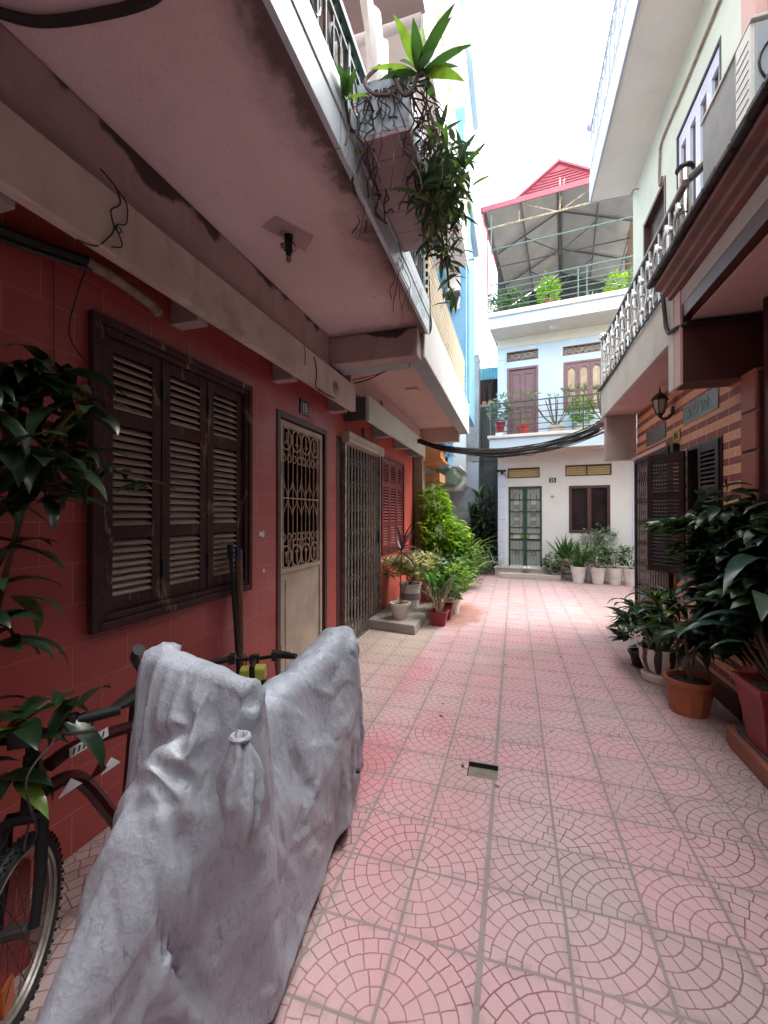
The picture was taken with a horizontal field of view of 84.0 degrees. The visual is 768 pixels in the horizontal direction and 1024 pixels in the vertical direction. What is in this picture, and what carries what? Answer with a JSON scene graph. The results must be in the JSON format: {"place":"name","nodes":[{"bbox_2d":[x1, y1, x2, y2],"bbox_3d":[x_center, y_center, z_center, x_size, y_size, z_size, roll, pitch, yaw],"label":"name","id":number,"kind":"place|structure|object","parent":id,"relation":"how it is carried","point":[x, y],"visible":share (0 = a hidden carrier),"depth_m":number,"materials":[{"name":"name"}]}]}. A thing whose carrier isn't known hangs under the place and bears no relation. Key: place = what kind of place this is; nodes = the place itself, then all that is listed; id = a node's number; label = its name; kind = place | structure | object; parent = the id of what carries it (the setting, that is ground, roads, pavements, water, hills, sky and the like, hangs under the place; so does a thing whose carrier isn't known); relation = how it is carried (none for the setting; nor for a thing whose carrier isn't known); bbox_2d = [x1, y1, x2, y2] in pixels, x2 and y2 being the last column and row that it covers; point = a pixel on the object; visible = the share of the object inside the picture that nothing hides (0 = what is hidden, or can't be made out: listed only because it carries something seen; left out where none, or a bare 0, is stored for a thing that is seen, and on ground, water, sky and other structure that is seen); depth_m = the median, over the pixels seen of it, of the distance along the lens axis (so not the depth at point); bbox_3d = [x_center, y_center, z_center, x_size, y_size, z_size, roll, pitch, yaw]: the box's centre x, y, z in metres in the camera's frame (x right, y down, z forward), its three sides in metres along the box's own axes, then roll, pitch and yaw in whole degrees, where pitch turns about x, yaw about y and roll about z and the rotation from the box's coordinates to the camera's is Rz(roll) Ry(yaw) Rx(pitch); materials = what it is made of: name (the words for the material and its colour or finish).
{"place":"outdoors","nodes":[
{"label":"outdoors","id":0,"kind":"place"},
{"bbox_2d":[14,567,767,1023],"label":"paving","id":1,"kind":"structure","parent":0,"point":[598,855],"depth_m":1.98,"materials":[{"name":"tile"}]},
{"bbox_2d":[0,685,135,1023],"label":"bicycle","id":2,"kind":"object","parent":1,"relation":"on","point":[41,844],"visible":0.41,"depth_m":1.40,"materials":[{"name":"black metal"}]},
{"bbox_2d":[0,343,175,989],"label":"potted plant","id":3,"kind":"object","parent":1,"relation":"on","point":[28,386],"visible":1,"depth_m":1.43,"materials":[{"name":"green plant"}]},
{"bbox_2d":[34,626,364,1023],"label":"motorcycle cover","id":4,"kind":"object","parent":1,"relation":"on","point":[230,822],"visible":1,"depth_m":1.14,"materials":[{"name":"silver fabric"}]},
{"bbox_2d":[0,0,429,886],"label":"terraced house","id":5,"kind":"structure","parent":1,"relation":"on","point":[208,136],"depth_m":2.19,"materials":[{"name":"paint"}]},
{"bbox_2d":[0,0,161,28],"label":"slack cable","id":6,"kind":"object","parent":5,"relation":"hanging from","point":[95,14],"visible":1,"depth_m":1.47,"materials":[{"name":"black rubber"}]},
{"bbox_2d":[0,224,162,400],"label":"wrapped pipe","id":7,"kind":"object","parent":5,"relation":"attached to","point":[26,242],"visible":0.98,"depth_m":1.90,"materials":[{"name":"black plastic"}]},
{"bbox_2d":[76,168,127,247],"bbox_3d":[-1.210,-1.302,1.842,0.046,0.376,0.202,0,0,42],"label":"loose wire","id":8,"kind":"object","parent":5,"relation":"hanging from","point":[114,226],"visible":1,"depth_m":1.87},
{"bbox_2d":[87,310,252,634],"bbox_3d":[-1.221,-0.186,2.632,0.084,1.535,1.285,0,0,17],"label":"window","id":9,"kind":"structure","parent":5,"relation":"in","point":[157,567],"depth_m":2.45,"materials":[{"name":"brown paint"}]},
{"bbox_2d":[262,216,313,262],"bbox_3d":[-0.572,-1.645,2.657,0.173,0.174,0.331,0,0,42],"label":"bulb holder","id":10,"kind":"object","parent":5,"relation":"hanging from","point":[289,234],"visible":1,"depth_m":2.64,"materials":[{"name":"black paint"}]},
{"bbox_2d":[281,419,321,672],"bbox_3d":[-0.791,0.368,4.091,0.059,2.355,0.872,0,0,17],"label":"door","id":11,"kind":"structure","parent":5,"relation":"in","point":[301,585],"depth_m":4.08,"materials":[{"name":"beige metal"}]},
{"bbox_2d":[304,347,334,398],"bbox_3d":[-0.572,-1.227,3.831,0.020,0.300,0.601,0,0,19],"label":"loose wire","id":12,"kind":"object","parent":5,"relation":"hanging from","point":[323,392],"visible":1,"depth_m":3.76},
{"bbox_2d":[360,0,388,80],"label":"laundry","id":13,"kind":"object","parent":5,"relation":"hanging from","point":[377,48],"visible":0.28,"depth_m":2.73,"materials":[{"name":"white fabric"}]},
{"bbox_2d":[338,3,491,315],"bbox_3d":[0.213,-1.932,2.506,0.818,1.129,1.370,0,0,17],"label":"planter box","id":14,"kind":"object","parent":5,"relation":"hanging from","point":[414,180],"visible":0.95,"depth_m":2.25,"materials":[{"name":"green plant"}]},
{"bbox_2d":[227,544,239,674],"bbox_3d":[-1.008,0.898,2.906,0.039,1.345,0.242,0,0,-43],"label":"broom handle","id":15,"kind":"object","parent":1,"relation":"on","point":[230,553],"visible":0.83,"depth_m":2.93,"materials":[{"name":"black metal"}]},
{"bbox_2d":[235,549,243,673],"bbox_3d":[-1.010,0.919,2.994,0.059,1.304,0.173,0,0,-30],"label":"bamboo pole","id":16,"kind":"object","parent":1,"relation":"on","point":[239,584],"visible":0.49,"depth_m":3.00,"materials":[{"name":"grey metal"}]},
{"bbox_2d":[207,649,296,684],"bbox_3d":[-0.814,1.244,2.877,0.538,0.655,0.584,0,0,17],"label":"bicycle","id":17,"kind":"object","parent":1,"relation":"on","point":[254,669],"visible":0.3,"depth_m":2.76,"materials":[{"name":"black metal"}]},
{"bbox_2d":[327,0,468,638],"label":"terraced house","id":18,"kind":"structure","parent":1,"relation":"on","point":[401,408],"depth_m":5.87,"materials":[{"name":"beige paint"}]},
{"bbox_2d":[352,276,431,383],"bbox_3d":[0.076,-1.879,4.460,0.865,0.988,0.106,0,0,20],"label":"drop cable","id":19,"kind":"object","parent":18,"relation":"attached to","point":[430,326],"visible":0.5,"depth_m":4.34,"materials":[{"name":"black rubber"}]},
{"bbox_2d":[381,454,404,554],"bbox_3d":[0.150,-0.113,7.098,0.054,1.545,1.360,0,0,17],"label":"window","id":20,"kind":"structure","parent":18,"relation":"in","point":[390,462],"depth_m":7.05,"materials":[{"name":"red paint"}]},
{"bbox_2d":[417,421,603,457],"bbox_3d":[1.792,-1.113,7.025,3.339,0.473,0.522,0,0,30],"label":"cable bundle","id":21,"kind":"object","parent":18,"relation":"attached to","point":[593,430],"visible":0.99,"depth_m":6.77,"materials":[{"name":"black rubber"}]},
{"bbox_2d":[368,596,439,634],"bbox_3d":[0.364,1.531,6.559,0.698,0.120,2.026,0,0,17],"label":"stone ledge","id":22,"kind":"object","parent":1,"relation":"on","point":[412,623],"visible":0.55,"depth_m":5.82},
{"bbox_2d":[378,521,420,619],"bbox_3d":[0.210,0.791,5.932,0.680,1.352,0.816,0,0,17],"label":"potted plant","id":23,"kind":"object","parent":22,"relation":"on","point":[400,608],"visible":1,"depth_m":5.86,"materials":[{"name":"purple plant"}]},
{"bbox_2d":[378,549,439,608],"bbox_3d":[0.377,1.011,6.485,0.967,0.919,0.862,0,0,17],"label":"potted plant","id":24,"kind":"object","parent":22,"relation":"on","point":[412,594],"visible":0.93,"depth_m":6.46,"materials":[{"name":"beige plant"}]},
{"bbox_2d":[416,550,446,602],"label":"potted plant","id":25,"kind":"object","parent":22,"relation":"on","point":[424,598],"visible":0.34,"depth_m":6.97,"materials":[{"name":"green plant"}]},
{"bbox_2d":[417,565,456,626],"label":"potted plant","id":26,"kind":"object","parent":1,"relation":"on","point":[439,616],"visible":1,"depth_m":5.94,"materials":[{"name":"green plant"}]},
{"bbox_2d":[425,571,463,619],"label":"potted plant","id":27,"kind":"object","parent":1,"relation":"on","point":[458,596],"visible":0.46,"depth_m":6.31,"materials":[{"name":"green plant"}]},
{"bbox_2d":[415,482,478,578],"bbox_3d":[1.210,0.503,8.553,1.404,2.201,1.104,0,0,-11],"label":"shrub","id":28,"kind":"object","parent":1,"relation":"on","point":[449,543],"visible":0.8,"depth_m":8.38,"materials":[{"name":"green plant"}]},
{"bbox_2d":[415,0,479,581],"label":"apartment building","id":29,"kind":"structure","parent":1,"relation":"on","point":[463,317],"depth_m":8.50,"materials":[{"name":"paint"}]},
{"bbox_2d":[423,452,449,483],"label":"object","id":30,"kind":"structure","parent":29,"relation":"attached to","point":[434,460],"depth_m":8.68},
{"bbox_2d":[425,443,454,458],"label":"potted plant","id":31,"kind":"object","parent":30,"relation":"on","point":[428,449],"visible":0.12,"depth_m":8.63,"materials":[{"name":"plant"}]},
{"bbox_2d":[445,266,460,309],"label":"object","id":32,"kind":"object","parent":29,"relation":"attached to","point":[456,286],"visible":0.47,"depth_m":8.06,"materials":[{"name":"white metal"}]},
{"bbox_2d":[435,434,467,560],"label":"terraced house","id":33,"kind":"structure","parent":1,"relation":"on","point":[455,480],"depth_m":11.28,"materials":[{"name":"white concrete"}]},
{"bbox_2d":[437,553,479,600],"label":"potted plant","id":34,"kind":"object","parent":1,"relation":"on","point":[464,563],"visible":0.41,"depth_m":7.06,"materials":[{"name":"green plant"}]},
{"bbox_2d":[443,560,474,614],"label":"potted plant","id":35,"kind":"object","parent":1,"relation":"on","point":[457,602],"visible":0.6,"depth_m":6.62,"materials":[{"name":"green plant"}]},
{"bbox_2d":[447,354,480,568],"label":"boundary wall","id":36,"kind":"structure","parent":1,"relation":"on","point":[458,499],"depth_m":12.15,"materials":[{"name":"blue paint"}]},
{"bbox_2d":[472,419,497,466],"bbox_3d":[2.889,-1.950,12.060,0.777,1.350,0.097,0,0,2],"label":"wall pipe","id":37,"kind":"object","parent":36,"relation":"attached to","point":[481,461],"depth_m":12.05,"materials":[{"name":"black metal"}]},
{"bbox_2d":[447,526,495,583],"bbox_3d":[1.756,0.937,9.072,1.550,1.294,1.811,0,0,17],"label":"shrub","id":38,"kind":"object","parent":1,"relation":"on","point":[476,552],"visible":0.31,"depth_m":8.97,"materials":[{"name":"green plant"}]},
{"bbox_2d":[457,483,497,569],"bbox_3d":[2.766,0.501,11.723,1.540,2.634,1.234,0,0,17],"label":"shrub","id":39,"kind":"object","parent":1,"relation":"on","point":[491,534],"visible":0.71,"depth_m":11.69,"materials":[{"name":"green plant"}]},
{"bbox_2d":[468,766,497,780],"bbox_3d":[0.598,1.596,2.583,0.216,0.001,0.192,0,0,17],"label":"drain bed","id":40,"kind":"object","parent":1,"relation":"on","point":[483,773],"visible":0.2,"depth_m":2.60,"materials":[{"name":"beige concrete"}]},
{"bbox_2d":[467,761,497,775],"bbox_3d":[0.598,1.581,2.583,0.176,0.030,0.152,0,0,17],"label":"drain edge","id":41,"kind":"object","parent":40,"relation":"on","point":[483,766],"visible":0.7,"depth_m":2.65,"materials":[{"name":"black metal"}]},
{"bbox_2d":[480,404,497,566],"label":"boundary wall","id":42,"kind":"structure","parent":1,"relation":"on","point":[488,474],"depth_m":12.66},
{"bbox_2d":[481,379,489,404],"bbox_3d":[3.036,-3.582,12.793,0.266,0.783,0.160,0,0,17],"label":"dry planter","id":43,"kind":"object","parent":42,"relation":"on","point":[484,401],"visible":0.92,"depth_m":12.79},
{"bbox_2d":[485,379,494,403],"bbox_3d":[3.170,-3.582,12.752,0.308,0.783,0.160,0,0,17],"label":"dry planter","id":44,"kind":"object","parent":42,"relation":"on","point":[489,388],"visible":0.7,"depth_m":12.74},
{"bbox_2d":[474,548,510,571],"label":"shrub","id":45,"kind":"object","parent":1,"relation":"on","point":[487,558],"visible":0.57,"depth_m":11.01,"materials":[{"name":"green plant"}]},
{"bbox_2d":[541,551,569,574],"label":"potted plant","id":46,"kind":"object","parent":1,"relation":"on","point":[546,564],"visible":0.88,"depth_m":10.21,"materials":[{"name":"green plant"}]},
{"bbox_2d":[480,151,636,580],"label":"terraced house","id":47,"kind":"structure","parent":1,"relation":"on","point":[550,220],"depth_m":10.63,"materials":[{"name":"beige paint"}]},
{"bbox_2d":[480,367,497,404],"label":"rooftop shed","id":48,"kind":"structure","parent":47,"relation":"on","point":[488,373],"depth_m":13.19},
{"bbox_2d":[486,287,511,312],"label":"potted plant","id":49,"kind":"object","parent":47,"relation":"on","point":[495,299],"visible":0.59,"depth_m":10.60,"materials":[{"name":"green plant"}]},
{"bbox_2d":[486,393,511,434],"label":"potted plant","id":50,"kind":"object","parent":47,"relation":"on","point":[498,423],"visible":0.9,"depth_m":10.55,"materials":[{"name":"green plant"}]},
{"bbox_2d":[503,287,529,309],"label":"potted plant","id":51,"kind":"object","parent":47,"relation":"on","point":[521,299],"visible":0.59,"depth_m":10.49,"materials":[{"name":"green plant"}]},
{"bbox_2d":[498,389,538,433],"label":"potted plant","id":52,"kind":"object","parent":47,"relation":"on","point":[522,394],"visible":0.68,"depth_m":10.60,"materials":[{"name":"green plant"}]},
{"bbox_2d":[507,365,537,434],"bbox_3d":[3.551,-2.747,10.925,0.760,1.930,0.090,0,0,23],"label":"balcony door","id":53,"kind":"structure","parent":47,"relation":"in","point":[525,378],"depth_m":10.91,"materials":[{"name":"brown paint"}]},
{"bbox_2d":[507,348,537,361],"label":"transom window","id":54,"kind":"structure","parent":47,"relation":"in","point":[531,353],"depth_m":10.94,"materials":[{"name":"brown paint"}]},
{"bbox_2d":[516,417,529,433],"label":"potted plant","id":55,"kind":"object","parent":47,"relation":"on","point":[523,427],"visible":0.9,"depth_m":10.27,"materials":[{"name":"red plastic"}]},
{"bbox_2d":[508,467,539,477],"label":"transom window","id":56,"kind":"structure","parent":47,"relation":"in","point":[530,472],"depth_m":10.90,"materials":[{"name":"brown paint"}]},
{"bbox_2d":[509,486,541,566],"bbox_3d":[3.603,0.394,10.889,0.806,2.088,0.120,0,0,23],"label":"door","id":57,"kind":"structure","parent":47,"relation":"in","point":[525,502],"depth_m":10.85,"materials":[{"name":"green paint"}]},
{"bbox_2d":[534,270,561,303],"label":"potted plant","id":58,"kind":"object","parent":47,"relation":"on","point":[552,294],"visible":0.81,"depth_m":10.18,"materials":[{"name":"green plant"}]},
{"bbox_2d":[530,392,575,431],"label":"potted plant","id":59,"kind":"object","parent":47,"relation":"on","point":[554,424],"visible":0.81,"depth_m":10.09,"materials":[{"name":"grey plant"}]},
{"bbox_2d":[560,383,598,429],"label":"potted plant","id":60,"kind":"object","parent":47,"relation":"on","point":[567,389],"visible":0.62,"depth_m":10.15,"materials":[{"name":"green plant"}]},
{"bbox_2d":[564,396,595,429],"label":"potted plant","id":61,"kind":"object","parent":47,"relation":"on","point":[578,416],"visible":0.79,"depth_m":9.83,"materials":[{"name":"green plant"}]},
{"bbox_2d":[563,341,611,355],"bbox_3d":[4.997,-3.963,10.321,1.245,0.225,0.084,0,0,23],"label":"transom window","id":62,"kind":"structure","parent":47,"relation":"in","point":[595,346],"depth_m":10.39,"materials":[{"name":"brown paint"}]},
{"bbox_2d":[565,463,611,475],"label":"transom window","id":63,"kind":"structure","parent":47,"relation":"in","point":[598,470],"depth_m":10.31,"materials":[{"name":"brown paint"}]},
{"bbox_2d":[569,485,609,533],"bbox_3d":[4.958,-0.063,10.309,0.900,1.155,0.092,0,0,23],"label":"window","id":64,"kind":"structure","parent":47,"relation":"in","point":[589,505],"depth_m":10.29,"materials":[{"name":"brown paint"}]},
{"bbox_2d":[563,356,616,411],"bbox_3d":[4.986,-3.078,10.318,1.200,1.215,0.088,0,0,23],"label":"window","id":65,"kind":"structure","parent":47,"relation":"in","point":[588,371],"depth_m":10.38,"materials":[{"name":"brown paint"}]},
{"bbox_2d":[581,384,603,427],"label":"potted plant","id":66,"kind":"object","parent":47,"relation":"on","point":[599,403],"visible":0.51,"depth_m":9.71,"materials":[{"name":"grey plant"}]},
{"bbox_2d":[601,269,631,292],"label":"potted plant","id":67,"kind":"object","parent":47,"relation":"on","point":[622,275],"visible":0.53,"depth_m":9.60,"materials":[{"name":"green plant"}]},
{"bbox_2d":[626,266,632,284],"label":"potted plant","id":68,"kind":"object","parent":47,"relation":"on","point":[631,271],"visible":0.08,"depth_m":9.52,"materials":[{"name":"green plant"}]},
{"bbox_2d":[559,563,572,579],"bbox_3d":[4.337,1.419,10.157,0.340,0.390,0.260,0,0,17],"label":"plant stool","id":69,"kind":"object","parent":1,"relation":"on","point":[566,573],"visible":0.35,"depth_m":10.09,"materials":[{"name":"stone"}]},
{"bbox_2d":[547,535,580,563],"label":"potted plant","id":70,"kind":"object","parent":69,"relation":"on","point":[564,547],"visible":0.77,"depth_m":10.07,"materials":[{"name":"green plant"}]},
{"bbox_2d":[557,540,600,582],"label":"potted plant","id":71,"kind":"object","parent":1,"relation":"on","point":[578,569],"visible":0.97,"depth_m":9.64,"materials":[{"name":"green plant"}]},
{"bbox_2d":[576,528,605,580],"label":"potted plant","id":72,"kind":"object","parent":1,"relation":"on","point":[588,575],"visible":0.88,"depth_m":9.99,"materials":[{"name":"green plant"}]},
{"bbox_2d":[579,544,614,584],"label":"potted plant","id":73,"kind":"object","parent":1,"relation":"on","point":[597,573],"visible":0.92,"depth_m":9.47,"materials":[{"name":"green plant"}]},
{"bbox_2d":[590,523,618,580],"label":"potted plant","id":74,"kind":"object","parent":1,"relation":"on","point":[606,574],"visible":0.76,"depth_m":9.94,"materials":[{"name":"green plant"}]},
{"bbox_2d":[594,540,631,584],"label":"potted plant","id":75,"kind":"object","parent":1,"relation":"on","point":[614,575],"visible":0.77,"depth_m":9.41,"materials":[{"name":"green plant"}]},
{"bbox_2d":[613,545,633,585],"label":"potted plant","id":76,"kind":"object","parent":1,"relation":"on","point":[628,573],"visible":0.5,"depth_m":9.31,"materials":[{"name":"green plant"}]},
{"bbox_2d":[605,605,675,667],"bbox_3d":[2.636,1.254,4.390,0.679,0.648,0.658,0,0,17],"label":"potted plant","id":77,"kind":"object","parent":1,"relation":"on","point":[633,651],"visible":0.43,"depth_m":4.36,"materials":[{"name":"green plant"}]},
{"bbox_2d":[606,583,701,684],"bbox_3d":[2.517,1.121,4.016,0.801,0.907,0.756,0,0,17],"label":"potted plant","id":78,"kind":"object","parent":1,"relation":"on","point":[659,659],"visible":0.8,"depth_m":3.94,"materials":[{"name":"green plant"}]},
{"bbox_2d":[586,0,763,721],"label":"brick house","id":79,"kind":"structure","parent":1,"relation":"on","point":[671,59],"depth_m":4.30,"materials":[{"name":"paint"}]},
{"bbox_2d":[598,299,660,391],"bbox_3d":[2.781,-1.817,4.980,0.041,0.057,2.831,0,0,17],"label":"balcony ledge","id":80,"kind":"object","parent":79,"relation":"attached to","point":[626,350],"visible":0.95,"depth_m":4.74,"materials":[{"name":"grey concrete"}]},
{"bbox_2d":[599,179,689,384],"bbox_3d":[2.910,-2.236,4.727,0.435,0.810,3.217,0,0,17],"label":"balcony railing","id":81,"kind":"object","parent":79,"relation":"on","point":[668,227],"visible":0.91,"depth_m":4.45,"materials":[{"name":"white metal"}]},
{"bbox_2d":[643,175,665,319],"bbox_3d":[3.366,-2.872,5.252,0.088,1.910,0.880,0,0,17],"label":"window","id":82,"kind":"structure","parent":79,"relation":"in","point":[657,212],"depth_m":5.33,"materials":[{"name":"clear glass"}]},
{"bbox_2d":[651,387,674,419],"bbox_3d":[3.045,-1.195,4.670,0.218,0.382,0.152,0,0,17],"label":"wall lantern","id":83,"kind":"object","parent":79,"relation":"attached to","point":[659,399],"depth_m":4.64,"materials":[{"name":"black metal"}]},
{"bbox_2d":[647,435,722,575],"bbox_3d":[2.970,0.001,4.076,0.284,1.270,1.161,0,0,4],"label":"window","id":84,"kind":"structure","parent":79,"relation":"in","point":[695,454],"depth_m":4.32,"materials":[{"name":"brown paint"}]},
{"bbox_2d":[676,35,721,229],"bbox_3d":[2.977,-2.945,4.022,0.072,2.040,1.020,0,0,17],"label":"window","id":85,"kind":"structure","parent":79,"relation":"in","point":[689,140],"depth_m":4.02,"materials":[{"name":"white glass"}]},
{"bbox_2d":[660,293,762,334],"bbox_3d":[2.581,-1.750,3.240,0.924,0.650,0.345,0,0,42],"label":"drainpipe","id":86,"kind":"object","parent":79,"relation":"attached to","point":[668,331],"visible":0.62,"depth_m":3.24,"materials":[{"name":"black metal"}]},
{"bbox_2d":[636,615,747,719],"bbox_3d":[2.439,1.200,3.353,0.652,0.742,0.742,0,0,44],"label":"potted plant","id":87,"kind":"object","parent":1,"relation":"on","point":[690,694],"visible":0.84,"depth_m":3.31,"materials":[{"name":"green plant"}]},
{"bbox_2d":[647,0,767,641],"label":"neighbour house","id":88,"kind":"structure","parent":1,"relation":"on","point":[713,262],"depth_m":2.65,"materials":[{"name":"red paint"}]},
{"bbox_2d":[675,161,702,228],"bbox_3d":[2.461,-2.333,3.229,0.136,0.966,0.615,0,0,-3],"label":"flue pipe","id":89,"kind":"object","parent":88,"relation":"attached to","point":[683,171],"visible":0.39,"depth_m":3.43,"materials":[{"name":"silver metal"}]},
{"bbox_2d":[700,11,767,186],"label":"air conditioner","id":90,"kind":"object","parent":88,"relation":"on","point":[743,76],"visible":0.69,"depth_m":2.57,"materials":[{"name":"grey metal"}]},
{"bbox_2d":[726,724,767,788],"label":"door step","id":91,"kind":"object","parent":1,"relation":"on","point":[750,754],"depth_m":2.63,"materials":[{"name":"orange tile"}]},
{"bbox_2d":[639,482,767,756],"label":"potted plant","id":92,"kind":"object","parent":91,"relation":"on","point":[729,572],"visible":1,"depth_m":2.87,"materials":[{"name":"green plant"}]},
{"bbox_2d":[474,0,624,367],"label":"sky","id":93,"kind":"structure","parent":0,"point":[539,62],"materials":[{"name":"white"}]}
]}

